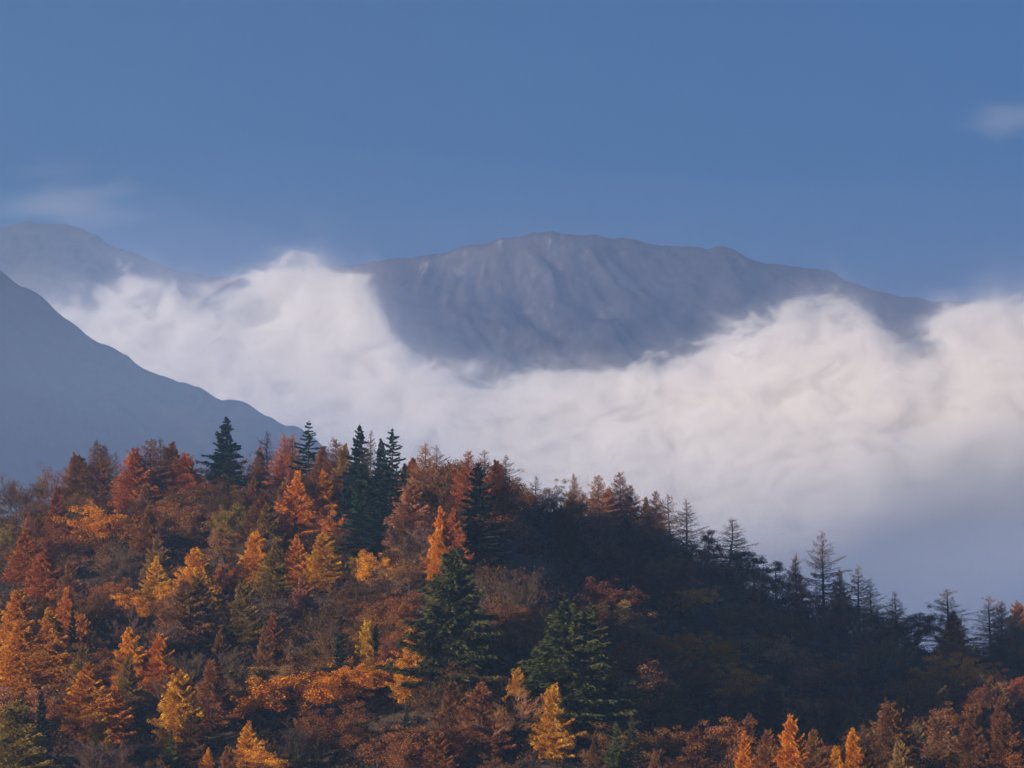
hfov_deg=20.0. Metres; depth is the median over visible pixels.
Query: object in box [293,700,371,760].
broadleaf tree
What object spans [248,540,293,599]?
larch tree
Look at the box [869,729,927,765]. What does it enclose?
broadleaf tree
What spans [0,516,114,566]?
broadleaf tree
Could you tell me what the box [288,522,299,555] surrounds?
spruce tree
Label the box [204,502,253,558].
broadleaf tree
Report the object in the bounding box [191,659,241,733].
larch tree
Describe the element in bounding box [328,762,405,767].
bare tree
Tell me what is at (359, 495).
spruce tree
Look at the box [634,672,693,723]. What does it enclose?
broadleaf tree
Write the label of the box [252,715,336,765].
bare tree
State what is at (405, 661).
larch tree
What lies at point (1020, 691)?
broadleaf tree
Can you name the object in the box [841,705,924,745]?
broadleaf tree
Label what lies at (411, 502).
larch tree
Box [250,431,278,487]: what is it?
larch tree
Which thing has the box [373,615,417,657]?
broadleaf tree
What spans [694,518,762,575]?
larch tree
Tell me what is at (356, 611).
broadleaf tree
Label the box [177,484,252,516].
broadleaf tree
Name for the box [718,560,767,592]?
bare tree
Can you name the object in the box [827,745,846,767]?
larch tree
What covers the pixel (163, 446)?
larch tree
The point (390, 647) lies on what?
broadleaf tree
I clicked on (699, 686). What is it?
broadleaf tree
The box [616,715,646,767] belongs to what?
spruce tree
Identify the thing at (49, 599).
larch tree
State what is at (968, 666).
broadleaf tree
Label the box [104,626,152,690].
larch tree
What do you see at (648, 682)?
broadleaf tree
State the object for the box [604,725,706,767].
broadleaf tree
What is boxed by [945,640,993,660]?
broadleaf tree
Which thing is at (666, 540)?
larch tree
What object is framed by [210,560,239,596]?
broadleaf tree
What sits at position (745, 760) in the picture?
larch tree
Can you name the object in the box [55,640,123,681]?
broadleaf tree
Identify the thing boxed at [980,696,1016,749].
larch tree
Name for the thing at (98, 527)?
broadleaf tree
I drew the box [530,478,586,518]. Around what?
broadleaf tree
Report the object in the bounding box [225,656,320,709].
broadleaf tree
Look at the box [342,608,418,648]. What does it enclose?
broadleaf tree
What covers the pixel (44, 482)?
broadleaf tree
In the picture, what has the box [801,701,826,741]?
larch tree
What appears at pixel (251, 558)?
larch tree
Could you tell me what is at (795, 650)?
broadleaf tree
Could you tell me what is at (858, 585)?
larch tree
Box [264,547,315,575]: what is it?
broadleaf tree
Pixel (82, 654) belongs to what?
larch tree
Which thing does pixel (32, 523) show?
broadleaf tree
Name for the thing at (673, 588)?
broadleaf tree
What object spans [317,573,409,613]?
broadleaf tree
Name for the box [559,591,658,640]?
broadleaf tree
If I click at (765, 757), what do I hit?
larch tree
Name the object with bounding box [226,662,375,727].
broadleaf tree
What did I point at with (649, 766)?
bare tree
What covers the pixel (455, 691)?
larch tree
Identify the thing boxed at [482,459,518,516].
larch tree
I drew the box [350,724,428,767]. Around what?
broadleaf tree
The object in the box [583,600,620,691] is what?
spruce tree
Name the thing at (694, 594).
broadleaf tree
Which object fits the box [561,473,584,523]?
larch tree
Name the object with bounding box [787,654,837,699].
broadleaf tree
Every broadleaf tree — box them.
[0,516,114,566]
[0,520,23,551]
[0,542,38,567]
[0,681,37,711]
[0,684,68,731]
[14,488,108,520]
[23,516,50,531]
[31,690,94,740]
[32,461,71,500]
[37,593,117,631]
[48,543,82,578]
[51,499,137,556]
[52,683,91,712]
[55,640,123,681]
[62,490,102,530]
[73,542,129,582]
[76,576,144,613]
[77,590,151,627]
[78,495,160,527]
[90,645,148,671]
[108,585,176,626]
[121,500,230,552]
[126,493,191,527]
[130,754,169,767]
[144,589,178,622]
[161,479,240,518]
[167,565,214,587]
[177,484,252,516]
[186,479,254,513]
[189,510,246,531]
[192,460,232,495]
[199,474,240,495]
[200,518,244,563]
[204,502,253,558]
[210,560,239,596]
[220,665,277,718]
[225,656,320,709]
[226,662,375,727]
[233,454,266,486]
[233,739,301,767]
[237,475,266,493]
[240,761,267,767]
[248,703,296,733]
[260,645,353,680]
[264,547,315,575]
[274,475,341,509]
[278,607,353,657]
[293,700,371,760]
[296,633,386,671]
[298,510,338,538]
[300,526,347,554]
[314,528,368,567]
[315,715,385,765]
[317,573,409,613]
[318,508,356,538]
[321,591,388,630]
[329,650,401,700]
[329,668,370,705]
[339,548,370,581]
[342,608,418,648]
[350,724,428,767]
[355,548,403,583]
[357,589,427,628]
[362,623,419,673]
[364,550,440,592]
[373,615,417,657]
[380,529,433,568]
[403,457,475,503]
[408,661,510,715]
[411,493,504,541]
[431,496,529,542]
[453,613,526,655]
[477,753,511,767]
[481,592,538,639]
[494,469,549,518]
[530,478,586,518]
[559,487,617,523]
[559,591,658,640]
[568,596,616,639]
[570,721,678,763]
[573,576,651,622]
[577,572,624,605]
[603,636,649,679]
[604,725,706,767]
[609,660,681,717]
[610,635,684,667]
[615,497,667,537]
[616,607,667,645]
[617,648,689,692]
[622,567,690,606]
[632,626,712,671]
[634,521,681,553]
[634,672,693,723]
[636,751,688,767]
[650,665,694,704]
[654,581,722,619]
[671,653,727,700]
[676,716,759,767]
[680,547,721,576]
[681,541,728,571]
[686,631,742,667]
[705,556,739,584]
[705,661,773,702]
[706,622,771,660]
[719,676,791,720]
[739,630,823,677]
[746,574,821,607]
[758,630,821,669]
[767,732,843,754]
[785,686,825,727]
[786,587,835,620]
[787,652,859,696]
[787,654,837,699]
[821,725,912,756]
[835,695,881,729]
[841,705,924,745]
[860,703,933,731]
[867,717,944,754]
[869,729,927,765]
[875,665,969,698]
[884,606,946,652]
[909,649,986,687]
[911,674,961,716]
[913,701,993,739]
[920,666,976,693]
[932,683,983,718]
[936,640,973,666]
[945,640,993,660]
[946,656,1008,684]
[958,688,1023,721]
[980,676,1023,728]
[983,736,1023,767]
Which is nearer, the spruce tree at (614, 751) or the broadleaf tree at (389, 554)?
the spruce tree at (614, 751)
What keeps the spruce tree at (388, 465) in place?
on the hill
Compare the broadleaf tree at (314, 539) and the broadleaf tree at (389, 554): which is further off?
the broadleaf tree at (314, 539)
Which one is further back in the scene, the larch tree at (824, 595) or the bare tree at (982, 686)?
the larch tree at (824, 595)
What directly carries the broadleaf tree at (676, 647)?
on the hill
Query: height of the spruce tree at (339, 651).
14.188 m
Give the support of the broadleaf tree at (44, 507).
on the hill
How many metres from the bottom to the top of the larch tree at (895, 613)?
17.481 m
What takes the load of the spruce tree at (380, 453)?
on the hill
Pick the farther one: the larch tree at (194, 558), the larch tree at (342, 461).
the larch tree at (342, 461)
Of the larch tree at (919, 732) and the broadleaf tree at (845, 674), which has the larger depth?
the broadleaf tree at (845, 674)
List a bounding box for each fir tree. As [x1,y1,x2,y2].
[375,545,509,694]
[504,599,642,739]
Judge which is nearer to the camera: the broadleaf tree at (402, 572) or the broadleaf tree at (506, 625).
the broadleaf tree at (506, 625)
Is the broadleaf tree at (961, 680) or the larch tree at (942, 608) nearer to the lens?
the broadleaf tree at (961, 680)
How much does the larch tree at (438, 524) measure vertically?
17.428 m
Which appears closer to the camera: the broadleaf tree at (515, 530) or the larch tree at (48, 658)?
the larch tree at (48, 658)
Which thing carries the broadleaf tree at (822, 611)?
on the hill
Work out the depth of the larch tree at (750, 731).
586.61 m
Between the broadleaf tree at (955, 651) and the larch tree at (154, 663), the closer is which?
the larch tree at (154, 663)
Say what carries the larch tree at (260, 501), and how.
on the hill
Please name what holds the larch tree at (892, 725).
on the hill
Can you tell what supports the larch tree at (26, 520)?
on the hill
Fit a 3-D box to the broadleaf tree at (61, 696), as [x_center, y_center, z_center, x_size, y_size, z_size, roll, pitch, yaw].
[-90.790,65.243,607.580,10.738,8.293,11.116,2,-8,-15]
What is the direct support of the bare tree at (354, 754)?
on the hill
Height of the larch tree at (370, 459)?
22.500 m
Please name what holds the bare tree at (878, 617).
on the hill
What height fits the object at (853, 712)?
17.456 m
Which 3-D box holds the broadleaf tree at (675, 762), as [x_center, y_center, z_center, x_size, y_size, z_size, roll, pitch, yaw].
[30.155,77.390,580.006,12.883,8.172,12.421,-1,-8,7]
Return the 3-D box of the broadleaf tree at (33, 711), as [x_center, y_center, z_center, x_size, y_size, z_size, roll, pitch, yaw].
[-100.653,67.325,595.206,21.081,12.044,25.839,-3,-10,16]
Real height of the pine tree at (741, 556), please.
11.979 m
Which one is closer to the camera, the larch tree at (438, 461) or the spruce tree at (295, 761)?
the spruce tree at (295, 761)
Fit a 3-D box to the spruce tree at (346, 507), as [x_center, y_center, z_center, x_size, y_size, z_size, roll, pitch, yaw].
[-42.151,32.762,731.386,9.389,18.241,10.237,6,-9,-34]
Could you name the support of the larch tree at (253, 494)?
on the hill
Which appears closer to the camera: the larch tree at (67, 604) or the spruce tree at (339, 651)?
the spruce tree at (339, 651)
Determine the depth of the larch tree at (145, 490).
794.66 m
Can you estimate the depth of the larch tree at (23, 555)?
729.58 m
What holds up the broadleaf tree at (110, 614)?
on the hill
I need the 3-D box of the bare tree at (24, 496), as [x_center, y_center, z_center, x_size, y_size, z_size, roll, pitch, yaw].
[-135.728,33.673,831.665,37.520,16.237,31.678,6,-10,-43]
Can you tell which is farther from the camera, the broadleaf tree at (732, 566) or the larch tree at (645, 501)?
the larch tree at (645, 501)
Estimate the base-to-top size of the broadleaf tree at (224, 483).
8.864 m
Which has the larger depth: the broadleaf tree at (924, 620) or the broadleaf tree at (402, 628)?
the broadleaf tree at (924, 620)
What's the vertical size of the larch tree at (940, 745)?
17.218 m
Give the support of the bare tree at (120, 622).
on the hill
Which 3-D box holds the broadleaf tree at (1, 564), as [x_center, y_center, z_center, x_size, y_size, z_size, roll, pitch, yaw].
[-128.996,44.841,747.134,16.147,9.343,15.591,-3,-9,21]
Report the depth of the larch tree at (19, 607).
659.18 m
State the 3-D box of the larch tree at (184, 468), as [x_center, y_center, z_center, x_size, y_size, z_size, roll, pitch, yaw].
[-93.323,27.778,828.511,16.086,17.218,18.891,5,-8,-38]
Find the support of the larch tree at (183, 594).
on the hill
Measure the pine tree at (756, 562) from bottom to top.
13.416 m
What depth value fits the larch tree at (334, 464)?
793.84 m
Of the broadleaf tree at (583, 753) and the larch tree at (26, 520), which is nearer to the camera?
the broadleaf tree at (583, 753)
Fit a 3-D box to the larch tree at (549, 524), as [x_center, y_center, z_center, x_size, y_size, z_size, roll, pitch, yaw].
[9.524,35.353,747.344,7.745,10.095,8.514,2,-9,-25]
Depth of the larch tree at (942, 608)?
831.25 m
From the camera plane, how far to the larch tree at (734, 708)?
694.46 m
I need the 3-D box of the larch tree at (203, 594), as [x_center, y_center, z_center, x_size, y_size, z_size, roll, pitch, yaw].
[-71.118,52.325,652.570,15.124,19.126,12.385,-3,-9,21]
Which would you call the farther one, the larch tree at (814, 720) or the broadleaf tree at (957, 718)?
the larch tree at (814, 720)
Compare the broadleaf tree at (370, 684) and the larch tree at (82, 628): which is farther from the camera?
the larch tree at (82, 628)
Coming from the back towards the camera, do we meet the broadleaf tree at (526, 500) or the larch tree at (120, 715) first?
the broadleaf tree at (526, 500)
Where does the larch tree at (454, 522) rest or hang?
on the hill
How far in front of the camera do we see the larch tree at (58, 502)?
771.18 m
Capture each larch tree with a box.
[0,528,44,586]
[0,587,38,658]
[0,599,5,627]
[0,616,46,694]
[0,698,73,767]
[7,606,76,690]
[21,509,34,529]
[22,548,64,604]
[29,513,55,552]
[34,588,58,640]
[42,487,72,548]
[46,586,100,652]
[48,558,86,604]
[51,452,99,503]
[54,663,130,742]
[65,644,91,691]
[68,440,118,506]
[75,614,99,656]
[78,714,116,767]
[84,444,118,502]
[95,680,141,743]
[101,451,123,501]
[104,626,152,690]
[105,654,146,715]
[106,447,163,513]
[128,438,180,512]
[128,482,155,521]
[128,505,171,566]
[135,555,173,612]
[138,533,174,588]
[138,632,181,695]
[144,578,227,659]
[147,668,213,755]
[152,441,180,490]
[153,438,174,491]
[160,574,228,655]
[162,452,210,504]
[168,547,222,607]
[172,709,217,767]
[184,507,207,546]
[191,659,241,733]
[198,747,214,767]
[206,629,237,677]
[214,579,262,649]
[218,744,238,767]
[228,529,271,593]
[231,720,266,767]
[239,499,291,557]
[240,476,260,516]
[241,491,284,546]
[245,447,270,488]
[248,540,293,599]
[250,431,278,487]
[252,625,277,677]
[255,612,286,665]
[261,432,298,492]
[274,434,306,481]
[274,469,327,544]
[274,481,288,529]
[274,534,311,591]
[283,574,320,623]
[285,463,294,496]
[301,530,346,592]
[303,467,340,533]
[304,446,333,489]
[313,437,352,483]
[329,443,351,492]
[331,474,342,503]
[349,620,378,686]
[353,430,378,485]
[381,481,434,553]
[385,628,430,703]
[392,457,437,503]
[396,444,447,511]
[413,728,458,767]
[420,527,448,580]
[421,506,451,570]
[424,444,449,466]
[424,677,485,752]
[430,681,517,766]
[438,451,490,510]
[440,509,473,567]
[477,450,491,474]
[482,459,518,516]
[501,667,532,731]
[502,455,523,486]
[522,475,555,528]
[522,681,586,761]
[539,503,557,538]
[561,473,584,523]
[581,475,623,534]
[584,730,607,767]
[597,490,622,531]
[607,472,645,531]
[617,485,643,528]
[638,497,659,543]
[641,490,668,542]
[642,494,706,559]
[649,749,666,767]
[653,526,682,554]
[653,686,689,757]
[662,498,711,563]
[680,722,717,767]
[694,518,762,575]
[719,560,757,610]
[722,690,743,735]
[733,730,757,767]
[735,712,762,763]
[743,565,766,600]
[752,728,781,767]
[754,679,805,743]
[755,565,772,596]
[772,713,810,767]
[780,553,812,608]
[799,727,829,767]
[800,531,854,609]
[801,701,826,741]
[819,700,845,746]
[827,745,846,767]
[828,569,857,618]
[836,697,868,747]
[839,566,889,632]
[840,727,870,767]
[855,697,926,767]
[856,579,889,631]
[878,591,913,646]
[888,737,912,767]
[901,690,919,732]
[906,718,927,760]
[910,588,981,654]
[915,709,960,767]
[931,685,961,740]
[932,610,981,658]
[945,713,998,767]
[963,596,1007,655]
[969,675,1023,732]
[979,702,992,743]
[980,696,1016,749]
[981,601,1011,655]
[985,712,1023,767]
[997,681,1022,731]
[1001,600,1023,663]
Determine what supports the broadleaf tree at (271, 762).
on the hill
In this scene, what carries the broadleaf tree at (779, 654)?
on the hill
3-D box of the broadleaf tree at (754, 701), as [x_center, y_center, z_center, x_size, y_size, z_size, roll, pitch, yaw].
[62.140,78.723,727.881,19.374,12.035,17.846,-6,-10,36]
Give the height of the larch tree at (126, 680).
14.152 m
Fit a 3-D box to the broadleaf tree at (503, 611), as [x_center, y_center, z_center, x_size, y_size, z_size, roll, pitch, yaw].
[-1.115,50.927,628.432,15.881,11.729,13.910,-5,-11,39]
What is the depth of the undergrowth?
708.38 m
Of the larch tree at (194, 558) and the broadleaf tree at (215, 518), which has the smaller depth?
the larch tree at (194, 558)
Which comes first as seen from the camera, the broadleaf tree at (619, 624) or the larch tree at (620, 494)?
the broadleaf tree at (619, 624)
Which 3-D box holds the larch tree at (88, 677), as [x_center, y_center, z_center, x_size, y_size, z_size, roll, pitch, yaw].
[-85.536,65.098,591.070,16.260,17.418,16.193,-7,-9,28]
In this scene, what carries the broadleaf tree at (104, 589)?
on the hill
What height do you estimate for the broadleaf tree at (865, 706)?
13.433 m
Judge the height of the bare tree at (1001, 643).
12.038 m
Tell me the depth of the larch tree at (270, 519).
726.01 m
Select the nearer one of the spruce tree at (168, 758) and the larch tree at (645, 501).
the spruce tree at (168, 758)
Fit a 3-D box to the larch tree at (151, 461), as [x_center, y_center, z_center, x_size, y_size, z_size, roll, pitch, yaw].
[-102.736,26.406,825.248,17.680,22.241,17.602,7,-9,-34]
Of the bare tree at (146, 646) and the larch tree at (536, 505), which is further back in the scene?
the larch tree at (536, 505)
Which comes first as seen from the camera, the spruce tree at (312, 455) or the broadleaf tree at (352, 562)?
the broadleaf tree at (352, 562)
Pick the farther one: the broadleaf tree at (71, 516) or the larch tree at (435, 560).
the broadleaf tree at (71, 516)
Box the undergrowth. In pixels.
[0,458,1023,767]
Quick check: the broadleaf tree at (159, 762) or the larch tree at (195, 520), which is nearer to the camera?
the broadleaf tree at (159, 762)
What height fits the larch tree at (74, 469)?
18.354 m
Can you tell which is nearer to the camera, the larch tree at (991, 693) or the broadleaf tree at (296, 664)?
the broadleaf tree at (296, 664)
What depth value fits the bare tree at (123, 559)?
726.25 m
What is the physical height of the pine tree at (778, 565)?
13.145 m
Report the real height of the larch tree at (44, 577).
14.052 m
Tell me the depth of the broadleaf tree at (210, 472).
865.48 m
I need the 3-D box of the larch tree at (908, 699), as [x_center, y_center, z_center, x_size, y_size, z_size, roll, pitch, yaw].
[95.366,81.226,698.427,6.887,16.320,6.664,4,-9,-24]
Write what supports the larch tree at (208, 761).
on the hill
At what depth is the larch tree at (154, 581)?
691.62 m
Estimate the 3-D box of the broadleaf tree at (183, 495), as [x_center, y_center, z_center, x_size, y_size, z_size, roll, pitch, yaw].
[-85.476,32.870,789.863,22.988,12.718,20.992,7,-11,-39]
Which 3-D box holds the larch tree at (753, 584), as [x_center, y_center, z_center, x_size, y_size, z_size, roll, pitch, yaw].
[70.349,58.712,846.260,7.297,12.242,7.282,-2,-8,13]
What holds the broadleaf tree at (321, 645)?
on the hill
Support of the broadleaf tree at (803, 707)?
on the hill
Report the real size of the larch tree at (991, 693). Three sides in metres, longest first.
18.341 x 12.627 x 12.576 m
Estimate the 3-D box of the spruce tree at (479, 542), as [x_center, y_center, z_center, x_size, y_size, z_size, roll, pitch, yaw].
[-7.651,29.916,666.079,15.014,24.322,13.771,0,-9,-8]
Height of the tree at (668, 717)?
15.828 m
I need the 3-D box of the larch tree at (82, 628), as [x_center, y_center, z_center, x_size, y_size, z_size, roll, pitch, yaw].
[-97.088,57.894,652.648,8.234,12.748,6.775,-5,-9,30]
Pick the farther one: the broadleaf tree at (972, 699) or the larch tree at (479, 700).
the broadleaf tree at (972, 699)
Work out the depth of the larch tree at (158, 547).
722.93 m
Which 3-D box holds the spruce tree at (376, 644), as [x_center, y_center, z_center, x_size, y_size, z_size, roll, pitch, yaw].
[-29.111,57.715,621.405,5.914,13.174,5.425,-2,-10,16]
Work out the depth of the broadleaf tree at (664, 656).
676.93 m
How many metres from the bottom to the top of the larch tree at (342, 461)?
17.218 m
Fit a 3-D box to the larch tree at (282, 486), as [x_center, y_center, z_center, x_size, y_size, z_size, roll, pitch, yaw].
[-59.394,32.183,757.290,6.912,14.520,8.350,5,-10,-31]
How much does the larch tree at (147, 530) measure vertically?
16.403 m
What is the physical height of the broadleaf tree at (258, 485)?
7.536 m
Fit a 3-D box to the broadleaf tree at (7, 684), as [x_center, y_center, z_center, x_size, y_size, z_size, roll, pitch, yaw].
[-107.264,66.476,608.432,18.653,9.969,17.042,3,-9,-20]
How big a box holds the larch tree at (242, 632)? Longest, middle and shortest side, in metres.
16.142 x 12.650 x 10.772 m
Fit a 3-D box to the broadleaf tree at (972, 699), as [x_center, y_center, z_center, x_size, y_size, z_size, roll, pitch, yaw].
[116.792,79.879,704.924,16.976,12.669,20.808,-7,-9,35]
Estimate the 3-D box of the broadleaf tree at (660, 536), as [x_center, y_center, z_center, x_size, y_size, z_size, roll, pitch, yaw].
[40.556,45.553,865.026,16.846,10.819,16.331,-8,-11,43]
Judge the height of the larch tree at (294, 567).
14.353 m
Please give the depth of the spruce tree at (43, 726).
572.75 m
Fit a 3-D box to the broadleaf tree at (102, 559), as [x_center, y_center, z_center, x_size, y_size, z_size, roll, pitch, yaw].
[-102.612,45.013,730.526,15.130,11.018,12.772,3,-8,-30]
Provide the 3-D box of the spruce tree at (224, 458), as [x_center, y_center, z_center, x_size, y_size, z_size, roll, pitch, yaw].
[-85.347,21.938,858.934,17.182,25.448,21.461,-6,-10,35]
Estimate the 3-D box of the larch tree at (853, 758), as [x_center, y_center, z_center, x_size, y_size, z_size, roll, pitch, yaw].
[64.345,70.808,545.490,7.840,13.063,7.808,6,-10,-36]
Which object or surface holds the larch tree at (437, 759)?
on the hill
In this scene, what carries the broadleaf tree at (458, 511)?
on the hill
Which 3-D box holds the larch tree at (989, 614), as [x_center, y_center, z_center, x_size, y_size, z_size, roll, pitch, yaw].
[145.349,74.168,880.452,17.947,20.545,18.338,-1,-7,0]
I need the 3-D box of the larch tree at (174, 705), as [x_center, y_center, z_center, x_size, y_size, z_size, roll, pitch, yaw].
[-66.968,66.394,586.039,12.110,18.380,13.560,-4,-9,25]
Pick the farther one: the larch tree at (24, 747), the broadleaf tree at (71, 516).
the broadleaf tree at (71, 516)
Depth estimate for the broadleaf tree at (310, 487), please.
756.31 m
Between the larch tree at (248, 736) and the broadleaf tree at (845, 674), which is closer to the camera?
the larch tree at (248, 736)
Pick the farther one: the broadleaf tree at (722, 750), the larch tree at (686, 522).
the larch tree at (686, 522)
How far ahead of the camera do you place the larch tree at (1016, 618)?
866.12 m
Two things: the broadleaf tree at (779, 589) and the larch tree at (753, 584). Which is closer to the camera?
the larch tree at (753, 584)
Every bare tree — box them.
[0,472,89,527]
[70,738,140,767]
[87,617,186,660]
[89,543,147,584]
[92,603,146,642]
[141,666,200,715]
[158,644,247,685]
[161,507,207,531]
[232,535,274,571]
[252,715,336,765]
[294,602,363,646]
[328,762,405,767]
[334,723,396,767]
[381,525,434,562]
[382,518,435,555]
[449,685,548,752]
[485,569,548,612]
[631,758,679,767]
[649,708,727,749]
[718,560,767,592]
[795,593,871,625]
[830,600,865,632]
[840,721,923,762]
[858,605,919,638]
[956,672,1018,701]
[966,637,1023,669]
[988,629,1023,662]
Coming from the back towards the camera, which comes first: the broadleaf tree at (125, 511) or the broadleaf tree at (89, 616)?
the broadleaf tree at (125, 511)
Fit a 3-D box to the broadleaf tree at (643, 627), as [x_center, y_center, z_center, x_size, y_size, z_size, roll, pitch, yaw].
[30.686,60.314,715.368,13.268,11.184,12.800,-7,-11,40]
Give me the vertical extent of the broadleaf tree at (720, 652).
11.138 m
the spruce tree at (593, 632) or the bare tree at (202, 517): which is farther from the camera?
the bare tree at (202, 517)
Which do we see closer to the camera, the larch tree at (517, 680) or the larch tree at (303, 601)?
the larch tree at (517, 680)
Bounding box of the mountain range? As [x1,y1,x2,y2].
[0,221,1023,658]
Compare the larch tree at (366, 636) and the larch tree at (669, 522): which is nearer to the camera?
the larch tree at (366, 636)
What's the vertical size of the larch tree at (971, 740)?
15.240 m
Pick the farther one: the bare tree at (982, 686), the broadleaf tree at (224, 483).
the broadleaf tree at (224, 483)
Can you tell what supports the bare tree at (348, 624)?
on the hill
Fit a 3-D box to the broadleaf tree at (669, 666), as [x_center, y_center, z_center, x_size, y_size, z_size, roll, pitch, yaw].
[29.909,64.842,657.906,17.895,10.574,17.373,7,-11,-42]
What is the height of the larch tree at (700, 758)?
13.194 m
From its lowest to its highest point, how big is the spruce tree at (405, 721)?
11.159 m
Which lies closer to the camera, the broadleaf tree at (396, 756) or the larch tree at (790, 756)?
the larch tree at (790, 756)
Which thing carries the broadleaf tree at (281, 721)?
on the hill
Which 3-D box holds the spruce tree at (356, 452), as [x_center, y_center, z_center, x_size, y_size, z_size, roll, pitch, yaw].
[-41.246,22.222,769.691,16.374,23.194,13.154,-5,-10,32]
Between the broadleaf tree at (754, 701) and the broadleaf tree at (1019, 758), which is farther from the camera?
the broadleaf tree at (754, 701)
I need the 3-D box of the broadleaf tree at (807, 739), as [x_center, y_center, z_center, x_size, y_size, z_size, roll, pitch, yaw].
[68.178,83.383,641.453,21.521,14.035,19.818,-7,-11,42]
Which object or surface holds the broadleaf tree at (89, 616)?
on the hill
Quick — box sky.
[0,0,1023,314]
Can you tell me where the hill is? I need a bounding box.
[0,478,1023,767]
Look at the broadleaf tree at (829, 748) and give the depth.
573.55 m
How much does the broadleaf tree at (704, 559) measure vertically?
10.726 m
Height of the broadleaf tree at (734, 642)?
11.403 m
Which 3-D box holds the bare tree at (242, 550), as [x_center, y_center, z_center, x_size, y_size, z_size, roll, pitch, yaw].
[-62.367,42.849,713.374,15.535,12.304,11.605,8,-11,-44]
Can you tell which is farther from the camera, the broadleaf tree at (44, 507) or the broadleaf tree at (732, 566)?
the broadleaf tree at (732, 566)
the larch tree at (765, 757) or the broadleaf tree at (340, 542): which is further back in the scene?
the broadleaf tree at (340, 542)
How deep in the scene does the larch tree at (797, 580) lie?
881.26 m
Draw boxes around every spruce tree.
[30,690,56,765]
[67,606,79,657]
[153,730,180,767]
[195,416,263,498]
[287,743,306,767]
[288,421,326,485]
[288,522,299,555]
[320,634,354,698]
[328,479,356,547]
[334,462,391,562]
[335,425,373,507]
[351,469,403,558]
[366,623,387,680]
[367,438,390,509]
[373,428,405,502]
[391,463,415,514]
[398,705,416,755]
[455,462,513,565]
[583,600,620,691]
[602,721,627,767]
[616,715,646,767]
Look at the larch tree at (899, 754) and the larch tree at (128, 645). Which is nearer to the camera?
the larch tree at (899, 754)
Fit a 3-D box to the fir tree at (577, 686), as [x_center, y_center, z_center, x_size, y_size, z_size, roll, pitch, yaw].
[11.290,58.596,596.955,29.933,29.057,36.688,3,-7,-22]
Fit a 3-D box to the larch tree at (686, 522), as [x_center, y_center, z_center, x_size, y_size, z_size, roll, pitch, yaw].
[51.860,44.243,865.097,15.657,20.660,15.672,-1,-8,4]
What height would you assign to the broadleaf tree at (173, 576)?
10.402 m
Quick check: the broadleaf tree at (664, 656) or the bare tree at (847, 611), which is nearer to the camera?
the broadleaf tree at (664, 656)
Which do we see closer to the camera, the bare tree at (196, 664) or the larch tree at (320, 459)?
the bare tree at (196, 664)
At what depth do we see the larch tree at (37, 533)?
760.14 m
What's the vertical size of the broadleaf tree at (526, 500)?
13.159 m
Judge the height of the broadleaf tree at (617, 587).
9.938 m
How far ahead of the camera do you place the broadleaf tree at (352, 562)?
688.78 m
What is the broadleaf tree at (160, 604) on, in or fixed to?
on the hill
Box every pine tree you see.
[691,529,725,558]
[723,550,750,586]
[740,551,771,585]
[760,560,793,598]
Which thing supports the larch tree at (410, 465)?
on the hill
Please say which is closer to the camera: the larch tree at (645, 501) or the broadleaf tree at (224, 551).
the broadleaf tree at (224, 551)
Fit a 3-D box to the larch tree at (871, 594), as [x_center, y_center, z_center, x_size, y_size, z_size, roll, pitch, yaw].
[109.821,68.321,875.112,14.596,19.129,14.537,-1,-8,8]
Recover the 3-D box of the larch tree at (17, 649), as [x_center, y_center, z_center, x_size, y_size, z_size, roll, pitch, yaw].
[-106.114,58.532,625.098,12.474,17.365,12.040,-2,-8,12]
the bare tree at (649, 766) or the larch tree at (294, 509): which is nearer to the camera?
the bare tree at (649, 766)
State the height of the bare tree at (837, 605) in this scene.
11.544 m
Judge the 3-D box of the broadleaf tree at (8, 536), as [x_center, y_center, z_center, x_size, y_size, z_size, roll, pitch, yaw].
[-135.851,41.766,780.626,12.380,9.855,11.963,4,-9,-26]
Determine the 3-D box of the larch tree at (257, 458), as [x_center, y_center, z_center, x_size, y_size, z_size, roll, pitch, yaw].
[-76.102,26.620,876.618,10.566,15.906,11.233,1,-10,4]
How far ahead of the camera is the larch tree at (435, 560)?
658.03 m
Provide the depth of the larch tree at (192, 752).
571.61 m
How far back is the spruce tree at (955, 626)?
830.07 m
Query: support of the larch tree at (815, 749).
on the hill
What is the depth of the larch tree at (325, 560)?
688.17 m
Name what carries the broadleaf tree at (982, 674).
on the hill
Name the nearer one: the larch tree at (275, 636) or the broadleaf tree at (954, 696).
the larch tree at (275, 636)
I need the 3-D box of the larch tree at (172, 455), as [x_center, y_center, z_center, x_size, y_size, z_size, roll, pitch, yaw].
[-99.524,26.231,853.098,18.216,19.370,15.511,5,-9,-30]
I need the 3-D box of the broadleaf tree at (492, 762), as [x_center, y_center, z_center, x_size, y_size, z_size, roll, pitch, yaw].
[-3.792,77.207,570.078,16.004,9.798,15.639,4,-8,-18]
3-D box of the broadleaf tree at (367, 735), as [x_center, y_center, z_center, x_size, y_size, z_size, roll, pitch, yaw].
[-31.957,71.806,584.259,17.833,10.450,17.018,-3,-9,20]
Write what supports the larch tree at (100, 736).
on the hill
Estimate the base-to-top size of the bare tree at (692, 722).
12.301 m
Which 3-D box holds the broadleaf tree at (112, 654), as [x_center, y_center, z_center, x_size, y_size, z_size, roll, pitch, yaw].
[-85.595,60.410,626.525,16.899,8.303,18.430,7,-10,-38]
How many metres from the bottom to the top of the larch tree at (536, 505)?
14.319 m

